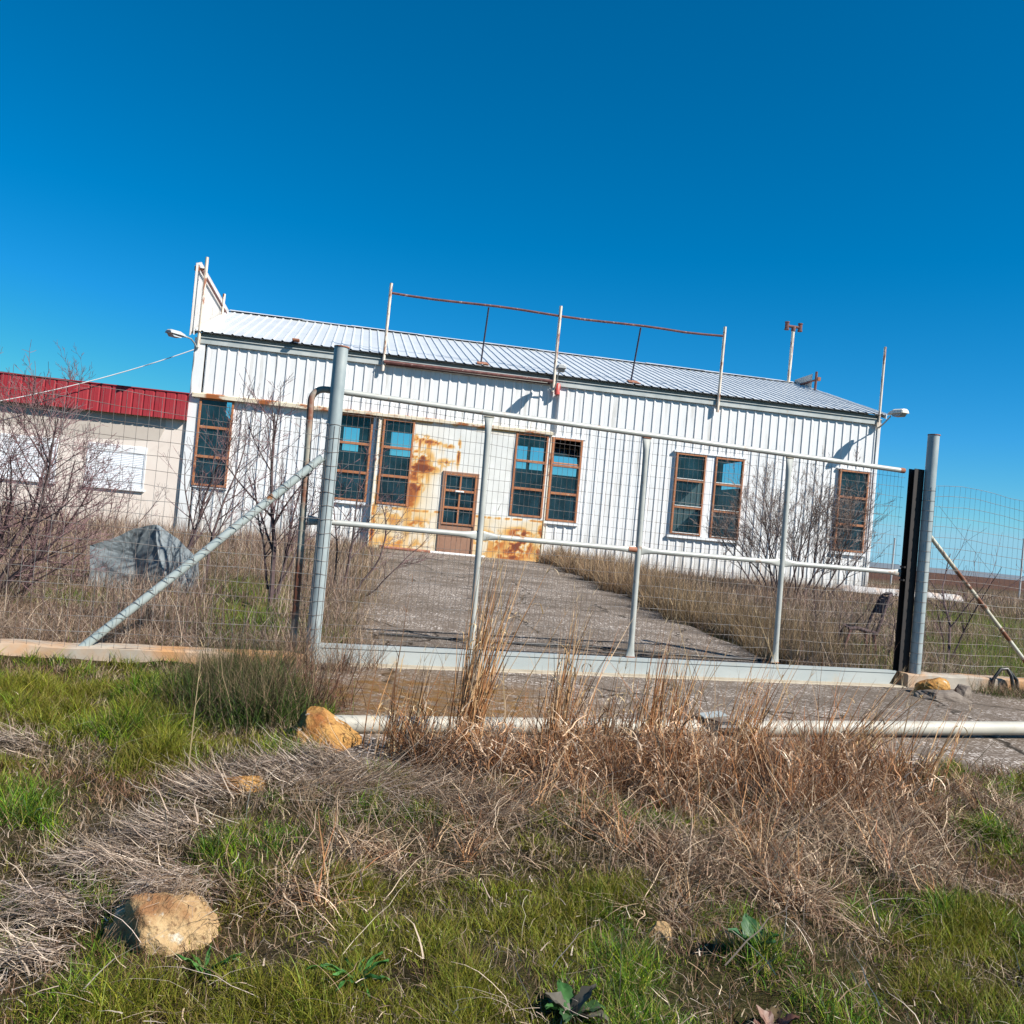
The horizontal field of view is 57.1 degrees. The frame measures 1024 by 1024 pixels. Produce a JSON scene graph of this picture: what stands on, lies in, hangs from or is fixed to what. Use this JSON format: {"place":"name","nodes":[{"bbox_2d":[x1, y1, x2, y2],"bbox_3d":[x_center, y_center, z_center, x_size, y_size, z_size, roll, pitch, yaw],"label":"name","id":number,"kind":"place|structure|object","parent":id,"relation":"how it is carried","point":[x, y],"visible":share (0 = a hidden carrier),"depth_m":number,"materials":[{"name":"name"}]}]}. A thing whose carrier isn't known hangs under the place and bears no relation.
{"place":"outdoors","nodes":[
{"label":"outdoors","id":0,"kind":"place"},
{"bbox_2d":[0,645,1023,1023],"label":"green grass","id":1,"kind":"structure","parent":0,"point":[154,733],"depth_m":3.67,"materials":[{"name":"green plant"}]},
{"bbox_2d":[0,520,1023,1023],"bbox_3d":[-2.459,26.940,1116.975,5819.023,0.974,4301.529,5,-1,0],"label":"ground","id":2,"kind":"structure","parent":0,"point":[560,838],"depth_m":3.92,"materials":[{"name":"brown plant"}]},
{"bbox_2d":[0,343,139,604],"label":"bare shrub","id":3,"kind":"object","parent":2,"relation":"on","point":[42,547],"visible":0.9,"depth_m":9.84,"materials":[{"name":"brown plant"}]},
{"bbox_2d":[55,342,94,380],"bbox_3d":[-16.539,-3.046,33.866,4.970,6.223,2.549,5,-1,13],"label":"bare tree","id":4,"kind":"object","parent":2,"relation":"on","point":[72,376],"visible":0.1,"depth_m":33.94,"materials":[{"name":"brown plant"}]},
{"bbox_2d":[0,372,189,529],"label":"annex","id":5,"kind":"object","parent":2,"relation":"on","point":[130,430],"visible":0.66,"depth_m":23.71,"materials":[{"name":"beige paint"}]},
{"bbox_2d":[0,433,58,483],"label":"window","id":6,"kind":"structure","parent":5,"relation":"in","point":[34,476],"depth_m":23.38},
{"bbox_2d":[84,442,146,491],"bbox_3d":[-10.004,-1.134,23.761,1.500,1.140,0.160,5,-1,-10],"label":"window","id":7,"kind":"structure","parent":5,"relation":"in","point":[139,460],"depth_m":23.77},
{"bbox_2d":[64,470,167,524],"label":"bare shrub","id":8,"kind":"object","parent":2,"relation":"on","point":[122,498],"visible":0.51,"depth_m":22.66,"materials":[{"name":"brown plant"}]},
{"bbox_2d":[88,525,198,593],"bbox_3d":[-4.796,0.596,12.371,1.303,0.895,0.881,6,-1,-14],"label":"scrap sheet","id":9,"kind":"object","parent":2,"relation":"on","point":[154,537],"visible":0.73,"depth_m":12.05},
{"bbox_2d":[0,639,304,663],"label":"concrete plinth","id":10,"kind":"structure","parent":2,"relation":"on","point":[47,647],"depth_m":7.82,"materials":[{"name":"beige concrete"}]},
{"bbox_2d":[0,371,341,656],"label":"wire fence","id":11,"kind":"object","parent":10,"relation":"on","point":[190,562],"visible":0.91,"depth_m":8.02,"materials":[{"name":"grey metal"}]},
{"bbox_2d":[99,888,219,956],"bbox_3d":[-1.240,1.522,3.343,0.388,0.377,0.385,5,-1,0],"label":"rock","id":12,"kind":"object","parent":2,"relation":"on","point":[157,918],"visible":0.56,"depth_m":3.24,"materials":[{"name":"beige stone"}]},
{"bbox_2d":[186,638,207,783],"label":"dry stalk","id":13,"kind":"object","parent":2,"relation":"on","point":[194,717],"visible":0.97,"depth_m":4.74,"materials":[{"name":"plant"}]},
{"bbox_2d":[175,944,240,978],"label":"broadleaf weed","id":14,"kind":"object","parent":2,"relation":"on","point":[196,966],"visible":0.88,"depth_m":3.08,"materials":[{"name":"green plant"}]},
{"bbox_2d":[159,382,288,579],"bbox_3d":[-3.956,-0.404,12.889,1.625,2.971,2.103,5,-1,0],"label":"bare shrub","id":15,"kind":"object","parent":2,"relation":"on","point":[201,514],"visible":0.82,"depth_m":12.90,"materials":[{"name":"brown plant"}]},
{"bbox_2d":[107,618,360,739],"bbox_3d":[-1.890,1.092,6.450,1.899,0.842,2.224,5,-1,0],"label":"weed tussock","id":16,"kind":"object","parent":2,"relation":"on","point":[233,685],"visible":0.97,"depth_m":6.15,"materials":[{"name":"plant"}]},
{"bbox_2d":[212,775,265,794],"bbox_3d":[-1.383,1.382,4.770,0.293,0.104,0.260,6,-1,-17],"label":"rock","id":17,"kind":"object","parent":2,"relation":"on","point":[255,781],"visible":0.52,"depth_m":4.71,"materials":[{"name":"beige stone"}]},
{"bbox_2d":[194,367,360,610],"bbox_3d":[-2.870,-0.213,11.378,1.683,2.932,1.791,4,-2,36],"label":"bare shrub","id":18,"kind":"object","parent":2,"relation":"on","point":[272,507],"visible":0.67,"depth_m":11.45,"materials":[{"name":"brown plant"}]},
{"bbox_2d":[236,624,395,723],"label":"weed tussock","id":19,"kind":"object","parent":2,"relation":"on","point":[330,685],"visible":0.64,"depth_m":6.48,"materials":[{"name":"plant"}]},
{"bbox_2d":[241,610,403,673],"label":"weed tussock","id":20,"kind":"object","parent":2,"relation":"on","point":[332,653],"visible":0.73,"depth_m":8.12,"materials":[{"name":"plant"}]},
{"bbox_2d":[289,706,361,753],"bbox_3d":[-1.114,1.331,5.591,0.431,0.313,0.356,5,-1,0],"label":"rock","id":21,"kind":"object","parent":2,"relation":"on","point":[312,718],"visible":0.64,"depth_m":5.51,"materials":[{"name":"beige stone"}]},
{"bbox_2d":[306,951,389,999],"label":"broadleaf weed","id":22,"kind":"object","parent":2,"relation":"on","point":[367,977],"visible":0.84,"depth_m":3.03,"materials":[{"name":"green plant"}]},
{"bbox_2d":[312,423,444,596],"bbox_3d":[-1.961,-0.003,13.547,1.924,2.579,1.332,6,-2,-35],"label":"bare shrub","id":23,"kind":"object","parent":2,"relation":"on","point":[352,543],"visible":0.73,"depth_m":13.58,"materials":[{"name":"brown plant"}]},
{"bbox_2d":[257,539,719,660],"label":"creeping weeds","id":24,"kind":"object","parent":2,"relation":"on","point":[365,569],"visible":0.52,"depth_m":13.76,"materials":[{"name":"plant"}]},
{"bbox_2d":[0,651,1023,1023],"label":"dead grass","id":25,"kind":"structure","parent":2,"relation":"on","point":[822,865],"depth_m":4.37,"materials":[{"name":"plant"}]},
{"bbox_2d":[0,495,1023,682],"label":"dry weeds","id":26,"kind":"object","parent":2,"relation":"on","point":[125,624],"visible":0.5,"depth_m":12.29,"materials":[{"name":"plant"}]},
{"bbox_2d":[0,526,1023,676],"bbox_3d":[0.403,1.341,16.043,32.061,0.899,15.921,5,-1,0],"label":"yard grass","id":27,"kind":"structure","parent":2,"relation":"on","point":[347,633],"depth_m":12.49,"materials":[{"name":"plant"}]},
{"bbox_2d":[176,310,890,587],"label":"warehouse","id":28,"kind":"structure","parent":2,"relation":"on","point":[776,414],"depth_m":26.02,"materials":[{"name":"metal"}]},
{"bbox_2d":[0,349,193,400],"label":"power cable","id":29,"kind":"object","parent":28,"relation":"attached to","point":[105,376],"visible":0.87,"depth_m":23.43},
{"bbox_2d":[189,257,227,347],"bbox_3d":[-8.564,-5.375,27.066,0.330,2.381,6.720,5,-1,-10],"label":"gable sign","id":30,"kind":"object","parent":28,"relation":"attached to","point":[208,303],"visible":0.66,"depth_m":24.62,"materials":[{"name":"white metal"}]},
{"bbox_2d":[165,329,196,347],"bbox_3d":[-8.133,-4.319,23.403,0.285,0.234,1.146,5,-1,23],"label":"flood lamp","id":31,"kind":"object","parent":30,"relation":"attached to","point":[174,333],"visible":1,"depth_m":23.02,"materials":[{"name":"metal"}]},
{"bbox_2d":[191,397,234,487],"bbox_3d":[-7.655,-1.775,24.101,0.855,2.260,0.100,5,-1,-10],"label":"window","id":32,"kind":"structure","parent":28,"relation":"in","point":[233,402],"depth_m":24.04,"materials":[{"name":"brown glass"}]},
{"bbox_2d":[334,413,373,501],"bbox_3d":[-4.180,-1.428,24.723,0.880,2.270,0.100,5,-1,-10],"label":"window","id":33,"kind":"structure","parent":28,"relation":"in","point":[354,415],"depth_m":24.72,"materials":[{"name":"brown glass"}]},
{"bbox_2d":[376,418,414,505],"bbox_3d":[-3.068,-1.310,24.805,0.830,2.260,0.100,5,-1,-10],"label":"window","id":34,"kind":"structure","parent":28,"relation":"in","point":[385,419],"depth_m":24.78,"materials":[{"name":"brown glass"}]},
{"bbox_2d":[436,471,479,553],"bbox_3d":[-1.447,0.029,25.059,0.970,2.180,0.135,5,-1,-10],"label":"door","id":35,"kind":"structure","parent":28,"relation":"in","point":[448,541],"depth_m":25.04,"materials":[{"name":"brown wood"}]},
{"bbox_2d":[509,432,548,517],"bbox_3d":[0.458,-0.988,25.436,0.900,2.250,0.100,5,-1,-10],"label":"window","id":36,"kind":"structure","parent":28,"relation":"in","point":[526,434],"depth_m":25.41,"materials":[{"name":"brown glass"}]},
{"bbox_2d":[381,283,726,411],"bbox_3d":[1.259,-4.449,25.835,9.465,2.415,0.565,5,-1,-10],"label":"sign frame","id":37,"kind":"object","parent":28,"relation":"attached to","point":[456,370],"visible":1,"depth_m":25.43,"materials":[{"name":"metal"}]},
{"bbox_2d":[553,364,566,389],"bbox_3d":[1.245,-3.612,25.223,0.250,0.631,0.746,5,-1,-10],"label":"flood lamp","id":38,"kind":"object","parent":37,"relation":"attached to","point":[561,368],"visible":1,"depth_m":24.92,"materials":[{"name":"metal"}]},
{"bbox_2d":[554,383,559,394],"bbox_3d":[1.235,-3.339,25.592,0.150,0.320,0.150,5,-1,-10],"label":"alarm box","id":39,"kind":"object","parent":28,"relation":"attached to","point":[557,390],"visible":1,"depth_m":25.53,"materials":[{"name":"red plastic"}]},
{"bbox_2d":[545,437,582,522],"bbox_3d":[1.403,-0.867,25.869,0.850,2.280,0.390,5,-1,-10],"label":"window","id":40,"kind":"structure","parent":28,"relation":"in","point":[566,465],"depth_m":25.70,"materials":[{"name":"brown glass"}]},
{"bbox_2d":[669,452,706,535],"bbox_3d":[4.934,-0.498,26.350,0.890,2.270,0.106,5,-1,-10],"label":"window","id":41,"kind":"structure","parent":28,"relation":"in","point":[700,508],"depth_m":26.32,"materials":[{"name":"brown wood"}]},
{"bbox_2d":[709,457,744,539],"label":"window","id":42,"kind":"structure","parent":28,"relation":"in","point":[742,466],"depth_m":26.50,"materials":[{"name":"brown wood"}]},
{"bbox_2d":[784,321,802,382],"bbox_3d":[9.839,-5.557,33.147,0.662,2.250,0.170,5,-1,-10],"label":"vent pipe","id":43,"kind":"object","parent":28,"relation":"on","point":[793,327],"visible":0.96,"depth_m":33.10,"materials":[{"name":"grey metal"}]},
{"bbox_2d":[795,372,820,389],"bbox_3d":[10.089,-4.171,32.360,0.114,1.101,1.880,5,-1,-10],"label":"rusty metal bracket","id":44,"kind":"object","parent":28,"relation":"attached to","point":[807,380],"visible":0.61,"depth_m":32.19,"materials":[{"name":"grey metal"}]},
{"bbox_2d":[833,469,869,552],"bbox_3d":[9.813,-0.017,27.227,0.930,2.360,0.100,5,-1,-10],"label":"window","id":45,"kind":"structure","parent":28,"relation":"in","point":[867,474],"depth_m":27.23,"materials":[{"name":"brown wood"}]},
{"bbox_2d":[876,347,886,427],"bbox_3d":[10.735,-3.617,27.336,0.120,2.380,0.081,5,-1,-10],"label":"corner pole","id":46,"kind":"object","parent":28,"relation":"on","point":[878,423],"visible":1,"depth_m":27.32,"materials":[{"name":"grey metal"}]},
{"bbox_2d":[880,409,908,426],"bbox_3d":[10.794,-2.686,26.785,0.300,0.447,1.031,6,-1,-24],"label":"flood lamp","id":47,"kind":"object","parent":46,"relation":"attached to","point":[899,412],"visible":1,"depth_m":26.46,"materials":[{"name":"metal"}]},
{"bbox_2d":[545,979,608,1022],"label":"broadleaf weed","id":48,"kind":"object","parent":2,"relation":"on","point":[561,1000],"visible":0.96,"depth_m":2.97,"materials":[{"name":"green plant"}]},
{"bbox_2d":[286,663,1023,781],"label":"gate apron","id":49,"kind":"object","parent":2,"relation":"on","point":[1006,747],"visible":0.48,"depth_m":8.10,"materials":[{"name":"grey concrete"}]},
{"bbox_2d":[305,345,349,663],"bbox_3d":[-1.680,0.008,8.500,0.140,3.032,0.140,6,-1,-20],"label":"gate post","id":50,"kind":"object","parent":49,"relation":"on","point":[337,386],"visible":0.81,"depth_m":8.45,"materials":[{"name":"metal"}]},
{"bbox_2d":[379,574,413,762],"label":"dry stalk","id":51,"kind":"object","parent":49,"relation":"on","point":[395,675],"visible":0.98,"depth_m":5.33,"materials":[{"name":"plant"}]},
{"bbox_2d":[362,634,456,761],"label":"dry grass clump","id":52,"kind":"object","parent":49,"relation":"on","point":[388,743],"visible":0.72,"depth_m":5.53,"materials":[{"name":"plant"}]},
{"bbox_2d":[443,526,562,750],"bbox_3d":[-0.056,0.791,5.827,0.640,1.411,0.626,5,-1,0],"label":"dry grass clump","id":53,"kind":"object","parent":49,"relation":"on","point":[473,666],"visible":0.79,"depth_m":5.75,"materials":[{"name":"plant"}]},
{"bbox_2d":[497,504,508,727],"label":"dry stalk","id":54,"kind":"object","parent":49,"relation":"on","point":[502,631],"visible":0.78,"depth_m":5.88,"materials":[{"name":"plant"}]},
{"bbox_2d":[484,598,572,756],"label":"dry stalk","id":55,"kind":"object","parent":49,"relation":"on","point":[530,675],"visible":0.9,"depth_m":5.59,"materials":[{"name":"plant"}]},
{"bbox_2d":[530,580,639,750],"bbox_3d":[0.373,0.995,5.916,0.570,1.153,0.723,5,-2,28],"label":"dry grass clump","id":56,"kind":"object","parent":49,"relation":"on","point":[567,692],"visible":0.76,"depth_m":5.90,"materials":[{"name":"plant"}]},
{"bbox_2d":[565,652,683,760],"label":"dry grass clump","id":57,"kind":"object","parent":49,"relation":"on","point":[614,712],"visible":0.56,"depth_m":5.92,"materials":[{"name":"plant"}]},
{"bbox_2d":[347,663,905,687],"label":"gate sill","id":58,"kind":"structure","parent":49,"relation":"on","point":[642,675],"depth_m":9.50,"materials":[{"name":"metal"}]},
{"bbox_2d":[289,386,905,683],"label":"sliding gate","id":59,"kind":"structure","parent":58,"relation":"on","point":[523,660],"depth_m":9.54,"materials":[{"name":"metal"}]},
{"bbox_2d":[604,612,734,749],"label":"dry grass clump","id":60,"kind":"object","parent":49,"relation":"on","point":[662,698],"visible":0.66,"depth_m":6.16,"materials":[{"name":"plant"}]},
{"bbox_2d":[335,711,1023,736],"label":"barrier pole","id":61,"kind":"object","parent":49,"relation":"on","point":[998,728],"visible":0.41,"depth_m":7.02,"materials":[{"name":"white metal"}]},
{"bbox_2d":[671,601,705,740],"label":"dry stalk","id":62,"kind":"object","parent":49,"relation":"on","point":[689,668],"visible":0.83,"depth_m":6.60,"materials":[{"name":"plant"}]},
{"bbox_2d":[689,636,842,758],"bbox_3d":[1.640,1.247,6.350,0.878,0.892,0.732,5,-1,-10],"label":"dry grass clump","id":63,"kind":"object","parent":49,"relation":"on","point":[753,728],"visible":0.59,"depth_m":6.24,"materials":[{"name":"plant"}]},
{"bbox_2d":[750,594,801,737],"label":"dry stalk","id":64,"kind":"object","parent":49,"relation":"on","point":[777,668],"visible":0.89,"depth_m":7.00,"materials":[{"name":"plant"}]},
{"bbox_2d":[804,655,933,764],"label":"dry grass clump","id":65,"kind":"object","parent":49,"relation":"on","point":[873,720],"visible":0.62,"depth_m":6.22,"materials":[{"name":"plant"}]},
{"bbox_2d":[909,434,940,673],"bbox_3d":[4.730,0.607,10.811,0.140,3.012,0.140,6,-1,-20],"label":"gate post","id":66,"kind":"object","parent":49,"relation":"on","point":[931,464],"visible":0.83,"depth_m":10.77,"materials":[{"name":"metal"}]},
{"bbox_2d":[892,469,924,680],"bbox_3d":[4.560,0.719,10.855,0.171,2.440,0.095,6,-1,-20],"label":"latch channel","id":67,"kind":"object","parent":66,"relation":"attached to","point":[908,567],"visible":0.86,"depth_m":10.83,"materials":[{"name":"black metal"}]},
{"bbox_2d":[914,677,950,691],"bbox_3d":[4.585,1.900,10.244,0.379,0.222,0.302,5,-1,0],"label":"rock","id":68,"kind":"object","parent":49,"relation":"on","point":[929,684],"visible":0.69,"depth_m":10.14,"materials":[{"name":"yellow stone"}]},
{"bbox_2d":[954,684,971,697],"bbox_3d":[4.886,1.991,10.256,0.219,0.217,0.190,6,-2,-35],"label":"concrete lump","id":69,"kind":"object","parent":49,"relation":"on","point":[965,691],"visible":0.5,"depth_m":10.20,"materials":[{"name":"grey concrete"}]},
{"bbox_2d":[989,667,1018,689],"bbox_3d":[5.789,1.984,11.045,0.392,0.322,0.093,5,-1,0],"label":"bent hose","id":70,"kind":"object","parent":49,"relation":"on","point":[1013,677],"visible":0.77,"depth_m":11.03,"materials":[{"name":"grey metal"}]},
{"bbox_2d":[336,632,981,834],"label":"reed litter","id":71,"kind":"object","parent":2,"relation":"on","point":[681,762],"visible":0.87,"depth_m":5.47,"materials":[{"name":"plant"}]},
{"bbox_2d":[646,921,671,940],"bbox_3d":[0.577,1.651,3.693,0.105,0.108,0.099,5,-1,15],"label":"rock","id":72,"kind":"object","parent":2,"relation":"on","point":[660,926],"visible":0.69,"depth_m":3.65,"materials":[{"name":"beige stone"}]},
{"bbox_2d":[728,913,778,955],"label":"broadleaf weed","id":73,"kind":"object","parent":2,"relation":"on","point":[747,925],"visible":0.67,"depth_m":3.48,"materials":[{"name":"green plant"}]},
{"bbox_2d":[753,1004,799,1023],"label":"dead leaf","id":74,"kind":"object","parent":2,"relation":"on","point":[774,1013],"visible":0.98,"depth_m":3.00,"materials":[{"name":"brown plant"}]},
{"bbox_2d":[690,447,894,597],"bbox_3d":[6.622,0.206,22.219,4.533,3.652,3.624,5,-1,28],"label":"bare shrub","id":75,"kind":"object","parent":2,"relation":"on","point":[813,520],"visible":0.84,"depth_m":22.08,"materials":[{"name":"brown plant"}]},
{"bbox_2d":[801,569,898,656],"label":"bare shrub","id":76,"kind":"object","parent":2,"relation":"on","point":[894,619],"visible":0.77,"depth_m":13.11,"materials":[{"name":"brown plant"}]},
{"bbox_2d":[835,592,892,657],"bbox_3d":[4.871,1.554,13.083,0.796,0.931,0.428,5,-1,-8],"label":"broken chair","id":77,"kind":"object","parent":2,"relation":"on","point":[882,609],"visible":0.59,"depth_m":13.00,"materials":[{"name":"black metal"}]},
{"bbox_2d":[833,584,914,596],"bbox_3d":[10.144,2.178,26.178,2.200,0.190,0.900,5,-1,0],"label":"debris sheet","id":78,"kind":"object","parent":2,"relation":"on","point":[870,589],"visible":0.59,"depth_m":25.78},
{"bbox_2d":[890,538,895,582],"bbox_3d":[16.187,2.173,39.994,0.097,2.130,0.092,6,-1,-22],"label":"field post","id":79,"kind":"object","parent":2,"relation":"on","point":[893,558],"visible":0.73,"depth_m":39.98,"materials":[{"name":"grey metal"}]},
{"bbox_2d":[876,685,993,785],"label":"dry grass clump","id":80,"kind":"object","parent":2,"relation":"on","point":[937,758],"visible":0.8,"depth_m":6.26,"materials":[{"name":"plant"}]},
{"bbox_2d":[927,592,962,600],"bbox_3d":[12.133,2.384,26.978,1.400,0.197,0.700,5,-1,0],"label":"debris sheet","id":81,"kind":"object","parent":2,"relation":"on","point":[939,597],"visible":0.35,"depth_m":26.66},
{"bbox_2d":[892,670,1023,690],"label":"concrete plinth","id":82,"kind":"structure","parent":2,"relation":"on","point":[955,679],"depth_m":10.88,"materials":[{"name":"beige concrete"}]},
{"bbox_2d":[908,486,1023,677],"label":"wire fence","id":83,"kind":"object","parent":82,"relation":"on","point":[984,607],"visible":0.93,"depth_m":11.08,"materials":[{"name":"metal"}]},
{"bbox_2d":[899,526,1023,662],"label":"bare shrub","id":84,"kind":"object","parent":2,"relation":"on","point":[948,619],"visible":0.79,"depth_m":13.34,"materials":[{"name":"brown plant"}]},
{"bbox_2d":[967,672,1023,700],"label":"weed tussock","id":85,"kind":"object","parent":2,"relation":"on","point":[1003,693],"visible":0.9,"depth_m":10.69,"materials":[{"name":"plant"}]},
{"bbox_2d":[1018,539,1023,598],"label":"field post","id":86,"kind":"object","parent":2,"relation":"on","point":[1021,569],"visible":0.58,"depth_m":35.98,"materials":[{"name":"grey metal"}]},
{"bbox_2d":[0,0,1023,575],"label":"sky","id":87,"kind":"structure","parent":0,"point":[851,172],"materials":[{"name":"blue"}]},
{"bbox_2d":[350,549,778,663],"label":"driveway","id":88,"kind":"structure","parent":0,"point":[441,602],"depth_m":13.74,"materials":[{"name":"grey concrete"}]},
{"bbox_2d":[378,545,484,556],"bbox_3d":[-2.096,1.040,24.648,2.801,0.130,0.140,5,-1,-12],"label":"fallen pole","id":89,"kind":"object","parent":88,"relation":"on","point":[406,549],"visible":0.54,"depth_m":24.55,"materials":[{"name":"white metal"}]},
{"bbox_2d":[512,642,661,656],"bbox_3d":[0.710,1.578,10.842,2.117,0.043,0.108,5,-1,-6],"label":"hose","id":90,"kind":"object","parent":88,"relation":"on","point":[584,649],"visible":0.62,"depth_m":10.84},
{"bbox_2d":[378,633,809,663],"bbox_3d":[1.125,1.616,11.102,5.410,0.054,0.162,6,-1,-13],"label":"hose","id":91,"kind":"object","parent":88,"relation":"on","point":[508,642],"visible":0.59,"depth_m":11.09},
{"bbox_2d":[530,540,956,672],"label":"drive edge grass","id":92,"kind":"structure","parent":0,"point":[666,579],"depth_m":14.50,"materials":[{"name":"plant"}]},
{"bbox_2d":[913,689,972,702],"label":"concrete slab","id":93,"kind":"structure","parent":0,"point":[947,695],"depth_m":9.79,"materials":[{"name":"grey concrete"}]},
{"bbox_2d":[869,562,1023,580],"bbox_3d":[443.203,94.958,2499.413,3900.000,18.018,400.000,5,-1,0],"label":"hills","id":94,"kind":"structure","parent":0,"point":[949,571],"depth_m":2321.72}
]}

